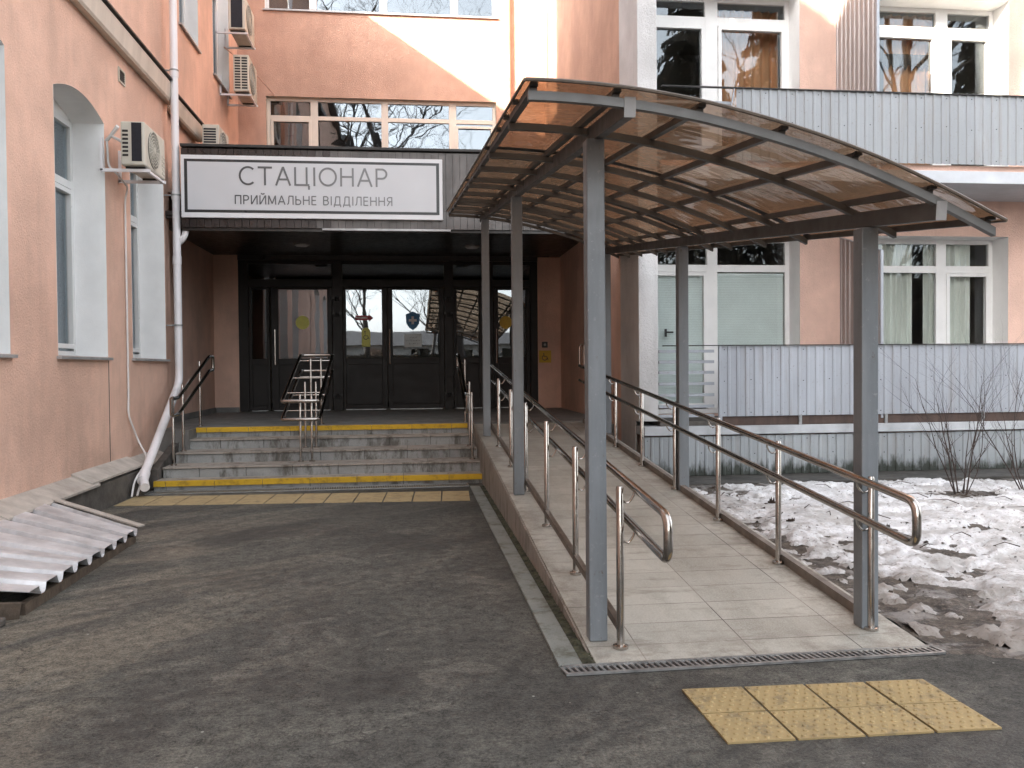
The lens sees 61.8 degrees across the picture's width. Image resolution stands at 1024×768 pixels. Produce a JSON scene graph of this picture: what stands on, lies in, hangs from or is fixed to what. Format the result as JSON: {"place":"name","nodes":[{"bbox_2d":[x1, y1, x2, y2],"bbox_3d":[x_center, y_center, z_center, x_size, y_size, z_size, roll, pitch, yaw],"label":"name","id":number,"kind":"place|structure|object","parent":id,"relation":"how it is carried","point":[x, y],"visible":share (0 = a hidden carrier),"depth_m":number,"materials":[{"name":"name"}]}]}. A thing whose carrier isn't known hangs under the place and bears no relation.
{"place":"outdoors","nodes":[
{"label":"outdoors","id":0,"kind":"place"},
{"bbox_2d":[0,483,1023,767],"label":"courtyard pavement","id":1,"kind":"structure","parent":0,"point":[346,635],"depth_m":4.33,"materials":[{"name":"grey asphalt"}]},
{"bbox_2d":[0,617,5,627],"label":"kerb stone","id":2,"kind":"object","parent":1,"relation":"on","point":[2,621],"visible":1,"depth_m":5.18,"materials":[{"name":"concrete"}]},
{"bbox_2d":[0,498,143,619],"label":"corrugated sheet","id":3,"kind":"object","parent":1,"relation":"on","point":[41,545],"visible":1,"depth_m":6.63,"materials":[{"name":"grey metal"}]},
{"bbox_2d":[114,491,469,505],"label":"tactile paving","id":4,"kind":"structure","parent":1,"relation":"on","point":[320,498],"depth_m":10.13,"materials":[{"name":"beige tile"}]},
{"bbox_2d":[145,483,469,494],"bbox_3d":[-2.560,1.349,10.948,4.026,0.034,0.300,-1,1,-7],"label":"drain grate","id":5,"kind":"object","parent":1,"relation":"on","point":[286,489],"visible":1,"depth_m":10.92,"materials":[{"name":"metal"}]},
{"bbox_2d":[149,407,613,490],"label":"entrance stairs","id":6,"kind":"structure","parent":1,"relation":"on","point":[237,450],"depth_m":12.13,"materials":[{"name":"concrete"}]},
{"bbox_2d":[169,355,214,465],"bbox_3d":[-4.591,0.322,12.236,0.152,1.507,2.409,-1,1,-7],"label":"stair handrail","id":7,"kind":"object","parent":6,"relation":"on","point":[184,389],"visible":1,"depth_m":11.93,"materials":[{"name":"silver metal"}]},
{"bbox_2d":[280,354,333,461],"bbox_3d":[-2.935,0.300,12.441,0.554,1.513,2.109,-1,1,-7],"label":"stair handrail","id":8,"kind":"object","parent":6,"relation":"on","point":[311,401],"visible":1,"depth_m":12.32,"materials":[{"name":"silver metal"}]},
{"bbox_2d":[238,260,537,411],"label":"entrance doors","id":9,"kind":"structure","parent":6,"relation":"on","point":[377,383],"depth_m":17.30,"materials":[{"name":"brown metal"}]},
{"bbox_2d":[248,287,270,410],"bbox_3d":[-5.019,-0.687,17.035,0.400,2.463,0.066,-1,1,-7],"label":"door","id":10,"kind":"structure","parent":9,"relation":"in","point":[260,369],"depth_m":17.03,"materials":[{"name":"brown metal"}]},
{"bbox_2d":[296,316,308,328],"bbox_3d":[-4.189,-1.228,17.117,0.270,0.270,0.004,-1,1,-7],"label":"sticker","id":11,"kind":"object","parent":9,"relation":"attached to","point":[302,322],"visible":1,"depth_m":17.11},
{"bbox_2d":[271,287,342,410],"bbox_3d":[-4.096,-0.697,17.108,1.390,2.463,0.136,-1,1,-7],"label":"door","id":12,"kind":"structure","parent":9,"relation":"in","point":[282,369],"depth_m":17.11,"materials":[{"name":"brown metal"}]},
{"bbox_2d":[355,315,372,320],"bbox_3d":[-2.978,-1.334,17.256,0.360,0.155,0.006,-1,1,-7],"label":"arrow sticker","id":13,"kind":"object","parent":9,"relation":"attached to","point":[364,317],"visible":1,"depth_m":17.25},
{"bbox_2d":[343,288,387,409],"bbox_3d":[-2.956,-0.710,17.277,0.875,2.463,0.066,-1,1,-7],"label":"door","id":14,"kind":"structure","parent":9,"relation":"in","point":[365,379],"depth_m":17.28,"materials":[{"name":"brown metal"}]},
{"bbox_2d":[362,328,369,346],"bbox_3d":[-2.944,-0.944,17.265,0.170,0.385,0.014,-1,1,-7],"label":"wheelchair sticker","id":15,"kind":"object","parent":9,"relation":"attached to","point":[365,337],"visible":1,"depth_m":17.27,"materials":[{"name":"yellow plastic"}]},
{"bbox_2d":[404,334,421,346],"bbox_3d":[-2.010,-0.884,17.378,0.350,0.265,0.009,-1,1,-7],"label":"paper notice","id":16,"kind":"object","parent":9,"relation":"attached to","point":[412,340],"visible":1,"depth_m":17.38,"materials":[{"name":"white paper"}]},
{"bbox_2d":[406,312,419,329],"bbox_3d":[-2.014,-1.282,17.370,0.280,0.380,0.008,-1,1,-7],"label":"shield sticker","id":17,"kind":"object","parent":9,"relation":"attached to","point":[412,320],"visible":1,"depth_m":17.37,"materials":[{"name":"blue plastic"}]},
{"bbox_2d":[387,288,454,408],"bbox_3d":[-1.844,-0.722,17.373,1.335,2.463,0.136,-1,1,-7],"label":"door","id":18,"kind":"structure","parent":9,"relation":"in","point":[413,383],"depth_m":17.40,"materials":[{"name":"brown metal"}]},
{"bbox_2d":[453,288,482,408],"bbox_3d":[-0.878,-0.733,17.522,0.620,2.463,0.066,-1,1,-7],"label":"door","id":19,"kind":"structure","parent":9,"relation":"in","point":[474,376],"depth_m":17.51,"materials":[{"name":"brown metal"}]},
{"bbox_2d":[500,316,511,328],"bbox_3d":[-0.127,-1.268,17.594,0.260,0.260,0.004,-1,1,-7],"label":"sticker","id":20,"kind":"object","parent":9,"relation":"attached to","point":[505,322],"visible":0.95,"depth_m":17.59,"materials":[{"name":"plastic"}]},
{"bbox_2d":[493,288,530,407],"bbox_3d":[0.005,-0.742,17.590,0.750,2.463,0.136,-1,1,-7],"label":"door","id":21,"kind":"structure","parent":9,"relation":"in","point":[503,364],"depth_m":17.61,"materials":[{"name":"brown metal"}]},
{"bbox_2d":[456,353,474,458],"bbox_3d":[-0.686,0.278,12.695,0.152,1.507,2.409,-1,1,-7],"label":"stair handrail","id":22,"kind":"object","parent":6,"relation":"on","point":[467,403],"visible":1,"depth_m":12.39,"materials":[{"name":"silver metal"}]},
{"bbox_2d":[470,486,581,666],"bbox_3d":[-0.088,1.384,7.720,0.125,0.016,6.678,-1,1,-7],"label":"drain channel","id":23,"kind":"object","parent":1,"relation":"on","point":[562,650],"visible":1,"depth_m":5.78,"materials":[{"name":"grey concrete"}]},
{"bbox_2d":[480,486,595,663],"bbox_3d":[0.011,1.376,7.735,0.072,0.018,6.684,-1,1,-7],"label":"mossy gap","id":24,"kind":"object","parent":1,"relation":"on","point":[581,652],"visible":0.84,"depth_m":5.76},
{"bbox_2d":[473,418,928,662],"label":"wheelchair ramp","id":25,"kind":"structure","parent":1,"relation":"on","point":[726,586],"depth_m":5.82,"materials":[{"name":"tile"}]},
{"bbox_2d":[490,364,672,649],"bbox_3d":[0.164,0.569,8.392,0.144,1.560,8.898,-1,1,-7],"label":"ramp handrail","id":26,"kind":"object","parent":25,"relation":"on","point":[663,555],"visible":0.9,"depth_m":5.84,"materials":[{"name":"silver metal"}]},
{"bbox_2d":[446,77,1007,640],"bbox_3d":[0.848,-0.553,8.333,2.604,3.773,8.630,-1,1,-7],"label":"ramp canopy","id":27,"kind":"object","parent":25,"relation":"on","point":[604,171],"visible":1,"depth_m":4.92,"materials":[{"name":"grey paint"}]},
{"bbox_2d":[578,364,921,631],"bbox_3d":[1.573,0.557,8.543,0.150,1.541,8.628,-1,1,-7],"label":"ramp handrail","id":28,"kind":"object","parent":25,"relation":"on","point":[869,520],"visible":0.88,"depth_m":5.91,"materials":[{"name":"silver metal"}]},
{"bbox_2d":[560,644,945,676],"bbox_3d":[1.280,1.450,4.468,2.076,0.034,0.130,-1,1,-8],"label":"drain grate","id":29,"kind":"object","parent":1,"relation":"on","point":[574,670],"visible":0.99,"depth_m":4.45,"materials":[{"name":"grey metal"}]},
{"bbox_2d":[149,489,927,644],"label":"ground","id":30,"kind":"structure","parent":0,"point":[885,617],"depth_m":5.15,"materials":[{"name":"soil"}]},
{"bbox_2d":[0,0,239,520],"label":"wing","id":31,"kind":"structure","parent":30,"relation":"on","point":[68,99],"depth_m":10.16,"materials":[{"name":"paint"}]},
{"bbox_2d":[0,40,17,357],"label":"window","id":32,"kind":"structure","parent":31,"relation":"in","point":[5,352],"depth_m":7.71,"materials":[{"name":"white plastic"}]},
{"bbox_2d":[53,83,112,359],"bbox_3d":[-4.944,-1.747,9.460,0.475,2.957,1.530,-1,1,-7],"label":"window","id":33,"kind":"structure","parent":31,"relation":"in","point":[80,214],"depth_m":10.16,"materials":[{"name":"white plastic"}]},
{"bbox_2d":[118,66,125,86],"bbox_3d":[-4.930,-3.882,10.814,0.015,0.180,0.240,-1,1,-7],"label":"wall vent","id":34,"kind":"object","parent":31,"relation":"attached to","point":[121,77],"depth_m":10.81,"materials":[{"name":"plastic"}]},
{"bbox_2d":[105,125,146,496],"bbox_3d":[-4.724,-0.869,10.641,0.308,4.438,0.926,-1,1,-7],"label":"drain hose","id":35,"kind":"object","parent":31,"relation":"attached to","point":[112,133],"visible":0.85,"depth_m":10.86,"materials":[{"name":"white plastic"}]},
{"bbox_2d":[99,121,165,183],"bbox_3d":[-4.595,-2.791,10.400,0.560,0.570,0.844,-1,1,-7],"label":"air conditioner","id":36,"kind":"object","parent":31,"relation":"attached to","point":[141,154],"visible":1,"depth_m":10.07,"materials":[{"name":"white plastic"}]},
{"bbox_2d":[130,172,169,360],"bbox_3d":[-5.226,-1.794,11.853,0.475,2.957,1.590,-1,1,-7],"label":"window","id":37,"kind":"structure","parent":31,"relation":"in","point":[146,200],"depth_m":12.60,"materials":[{"name":"white plastic"}]},
{"bbox_2d":[137,0,188,491],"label":"drainpipe","id":38,"kind":"object","parent":31,"relation":"attached to","point":[179,239],"visible":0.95,"depth_m":12.60,"materials":[{"name":"metal"}]},
{"bbox_2d":[179,0,201,53],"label":"window","id":39,"kind":"structure","parent":31,"relation":"in","point":[188,9],"depth_m":15.19,"materials":[{"name":"white plastic"}]},
{"bbox_2d":[202,124,228,143],"bbox_3d":[-5.152,-4.060,14.922,0.298,0.710,0.803,-1,1,-7],"label":"air conditioner","id":40,"kind":"object","parent":31,"relation":"attached to","point":[213,134],"visible":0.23,"depth_m":14.53,"materials":[{"name":"white plastic"}]},
{"bbox_2d":[212,0,231,99],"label":"window","id":41,"kind":"structure","parent":31,"relation":"in","point":[220,55],"depth_m":17.78,"materials":[{"name":"white plastic"}]},
{"bbox_2d":[215,0,255,49],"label":"air conditioner","id":42,"kind":"object","parent":31,"relation":"attached to","point":[241,21],"visible":1,"depth_m":16.63,"materials":[{"name":"white plastic"}]},
{"bbox_2d":[219,55,257,106],"bbox_3d":[-5.519,-6.111,17.306,0.610,0.780,0.903,-1,1,-7],"label":"air conditioner","id":43,"kind":"object","parent":31,"relation":"attached to","point":[245,79],"visible":1,"depth_m":16.92,"materials":[{"name":"white plastic"}]},
{"bbox_2d":[237,0,543,410],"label":"building","id":44,"kind":"structure","parent":30,"relation":"on","point":[394,73],"depth_m":19.39,"materials":[{"name":"pink paint"}]},
{"bbox_2d":[224,47,273,94],"bbox_3d":[-5.479,-6.566,17.989,0.088,0.482,1.670,0,1,20],"label":"wall cable","id":45,"kind":"object","parent":44,"relation":"attached to","point":[257,75],"depth_m":18.25,"materials":[{"name":"pink paint"}]},
{"bbox_2d":[165,143,582,261],"bbox_3d":[-2.310,-2.993,16.020,6.925,1.262,6.290,-1,1,-7],"label":"entrance canopy","id":46,"kind":"object","parent":44,"relation":"attached to","point":[447,238],"visible":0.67,"depth_m":14.28,"materials":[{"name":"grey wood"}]},
{"bbox_2d":[294,243,308,246],"bbox_3d":[-3.813,-2.516,15.515,0.280,0.045,0.280,-1,1,-7],"label":"ceiling lamp","id":47,"kind":"object","parent":46,"relation":"attached to","point":[301,244],"visible":1,"depth_m":15.42,"materials":[{"name":"metal"}]},
{"bbox_2d":[180,154,442,220],"bbox_3d":[-2.952,-2.922,12.771,3.820,0.915,0.074,-1,1,-7],"label":"entrance sign","id":48,"kind":"object","parent":46,"relation":"attached to","point":[253,187],"visible":1,"depth_m":12.73,"materials":[{"name":"white plastic"}]},
{"bbox_2d":[464,245,478,248],"bbox_3d":[-0.746,-2.552,15.976,0.280,0.045,0.280,-1,1,-7],"label":"ceiling lamp","id":49,"kind":"object","parent":46,"relation":"attached to","point":[471,246],"visible":1,"depth_m":15.88,"materials":[{"name":"metal"}]},
{"bbox_2d":[262,0,497,18],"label":"window","id":50,"kind":"structure","parent":44,"relation":"in","point":[312,3],"depth_m":19.09,"materials":[{"name":"white plastic"}]},
{"bbox_2d":[266,96,495,148],"bbox_3d":[-2.879,-5.345,19.164,5.150,2.015,0.240,-1,1,-7],"label":"window","id":51,"kind":"structure","parent":44,"relation":"in","point":[313,120],"depth_m":19.19,"materials":[{"name":"beige plastic"}]},
{"bbox_2d":[506,0,510,104],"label":"slim drainpipe","id":52,"kind":"object","parent":44,"relation":"attached to","point":[508,51],"visible":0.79,"depth_m":19.27,"materials":[{"name":"metal"}]},
{"bbox_2d":[537,0,1023,456],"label":"wing","id":53,"kind":"structure","parent":30,"relation":"on","point":[976,46],"depth_m":13.38,"materials":[{"name":"paint"}]},
{"bbox_2d":[539,350,550,362],"bbox_3d":[0.684,-0.566,17.662,0.250,0.250,0.026,-1,1,-7],"label":"wheelchair plaque","id":54,"kind":"object","parent":53,"relation":"attached to","point":[544,356],"visible":1,"depth_m":17.66,"materials":[{"name":"yellow plastic"}]},
{"bbox_2d":[542,342,547,347],"bbox_3d":[0.677,-0.811,17.650,0.120,0.120,0.040,-1,1,-7],"label":"call button","id":55,"kind":"object","parent":53,"relation":"attached to","point":[544,344],"visible":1,"depth_m":17.64,"materials":[{"name":"black plastic"}]},
{"bbox_2d":[579,344,583,365],"bbox_3d":[1.269,-0.492,15.045,0.119,0.439,0.440,-1,1,-7],"label":"grab rail","id":56,"kind":"object","parent":53,"relation":"attached to","point":[580,345],"visible":0.38,"depth_m":15.22,"materials":[{"name":"silver metal"}]},
{"bbox_2d":[658,276,702,403],"bbox_3d":[2.481,-0.689,13.191,0.980,1.991,0.040,-1,1,-7],"label":"door","id":57,"kind":"structure","parent":53,"relation":"attached to","point":[667,303],"depth_m":13.20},
{"bbox_2d":[656,0,799,100],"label":"window","id":58,"kind":"structure","parent":53,"relation":"in","point":[711,27],"depth_m":13.11,"materials":[{"name":"white plastic"}]},
{"bbox_2d":[658,241,799,413],"bbox_3d":[3.119,-0.897,13.052,2.460,2.700,0.433,-1,1,-7],"label":"window","id":59,"kind":"structure","parent":53,"relation":"in","point":[790,268],"depth_m":13.19,"materials":[{"name":"white plastic"}]},
{"bbox_2d":[717,9,777,106],"bbox_3d":[3.652,-4.462,13.494,1.100,2.800,0.078,-1,1,-7],"label":"curtain","id":60,"kind":"object","parent":53,"relation":"hanging from","point":[749,59],"visible":0.37,"depth_m":13.49,"materials":[{"name":"orange fabric"}]},
{"bbox_2d":[717,273,782,344],"bbox_3d":[3.707,-0.712,13.335,1.070,2.011,0.040,-1,1,-7],"label":"venetian blind","id":61,"kind":"object","parent":53,"relation":"attached to","point":[751,313],"visible":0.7,"depth_m":13.32,"materials":[{"name":"white plastic"}]},
{"bbox_2d":[636,237,1023,475],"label":"balcony","id":62,"kind":"structure","parent":53,"relation":"attached to","point":[775,389],"depth_m":11.84,"materials":[{"name":"grey metal"}]},
{"bbox_2d":[661,0,1023,201],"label":"balcony","id":63,"kind":"structure","parent":53,"relation":"attached to","point":[856,107],"depth_m":11.91,"materials":[{"name":"grey metal"}]},
{"bbox_2d":[878,244,911,343],"bbox_3d":[5.919,-0.933,13.649,1.000,2.600,0.058,-1,1,-7],"label":"curtain","id":64,"kind":"object","parent":53,"relation":"hanging from","point":[897,308],"visible":0.28,"depth_m":13.67,"materials":[{"name":"white fabric"}]},
{"bbox_2d":[883,53,929,71],"bbox_3d":[6.335,-5.128,13.656,0.880,0.260,0.024,-1,1,-7],"label":"curtain pelmet","id":65,"kind":"object","parent":53,"relation":"attached to","point":[906,60],"visible":0.9,"depth_m":13.65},
{"bbox_2d":[884,14,931,164],"bbox_3d":[6.348,-4.490,13.730,0.810,2.800,0.079,-1,1,-7],"label":"curtain","id":66,"kind":"object","parent":53,"relation":"hanging from","point":[908,79],"visible":0.33,"depth_m":13.71,"materials":[{"name":"white fabric"}]},
{"bbox_2d":[878,236,1007,343],"bbox_3d":[6.560,-0.935,13.456,2.350,2.700,0.433,-1,1,-7],"label":"window","id":67,"kind":"structure","parent":53,"relation":"in","point":[995,272],"depth_m":13.62,"materials":[{"name":"white plastic"}]},
{"bbox_2d":[879,0,1008,166],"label":"window","id":68,"kind":"structure","parent":53,"relation":"in","point":[995,38],"depth_m":13.53,"materials":[{"name":"white plastic"}]},
{"bbox_2d":[923,245,969,344],"bbox_3d":[7.001,-0.946,13.777,0.820,2.600,0.058,-1,1,-7],"label":"curtain","id":69,"kind":"object","parent":53,"relation":"hanging from","point":[957,255],"visible":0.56,"depth_m":13.77,"materials":[{"name":"white fabric"}]},
{"bbox_2d":[682,679,1001,743],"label":"tactile paving","id":70,"kind":"structure","parent":0,"point":[741,715],"depth_m":3.79,"materials":[{"name":"yellow tile"}]},
{"bbox_2d":[689,478,1023,660],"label":"soil bed","id":71,"kind":"object","parent":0,"point":[958,601],"visible":0.15,"depth_m":5.48,"materials":[{"name":"brown soil"}]},
{"bbox_2d":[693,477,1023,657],"bbox_3d":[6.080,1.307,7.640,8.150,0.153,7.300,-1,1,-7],"label":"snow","id":72,"kind":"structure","parent":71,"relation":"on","point":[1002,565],"depth_m":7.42,"materials":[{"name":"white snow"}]},
{"bbox_2d":[696,481,1023,602],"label":"leaf litter","id":73,"kind":"object","parent":71,"relation":"on","point":[793,520],"visible":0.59,"depth_m":8.45,"materials":[{"name":"brown plant"}]},
{"bbox_2d":[881,295,1023,494],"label":"bare shrub","id":74,"kind":"object","parent":71,"relation":"on","point":[950,451],"visible":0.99,"depth_m":9.98,"materials":[{"name":"brown plant"}]},
{"bbox_2d":[904,315,1023,489],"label":"bare shrub","id":75,"kind":"object","parent":71,"relation":"on","point":[1012,462],"visible":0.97,"depth_m":9.95,"materials":[{"name":"brown plant"}]},
{"bbox_2d":[689,468,1023,484],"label":"building apron","id":76,"kind":"object","parent":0,"point":[990,473],"visible":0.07,"depth_m":11.39,"materials":[{"name":"concrete"}]}
]}

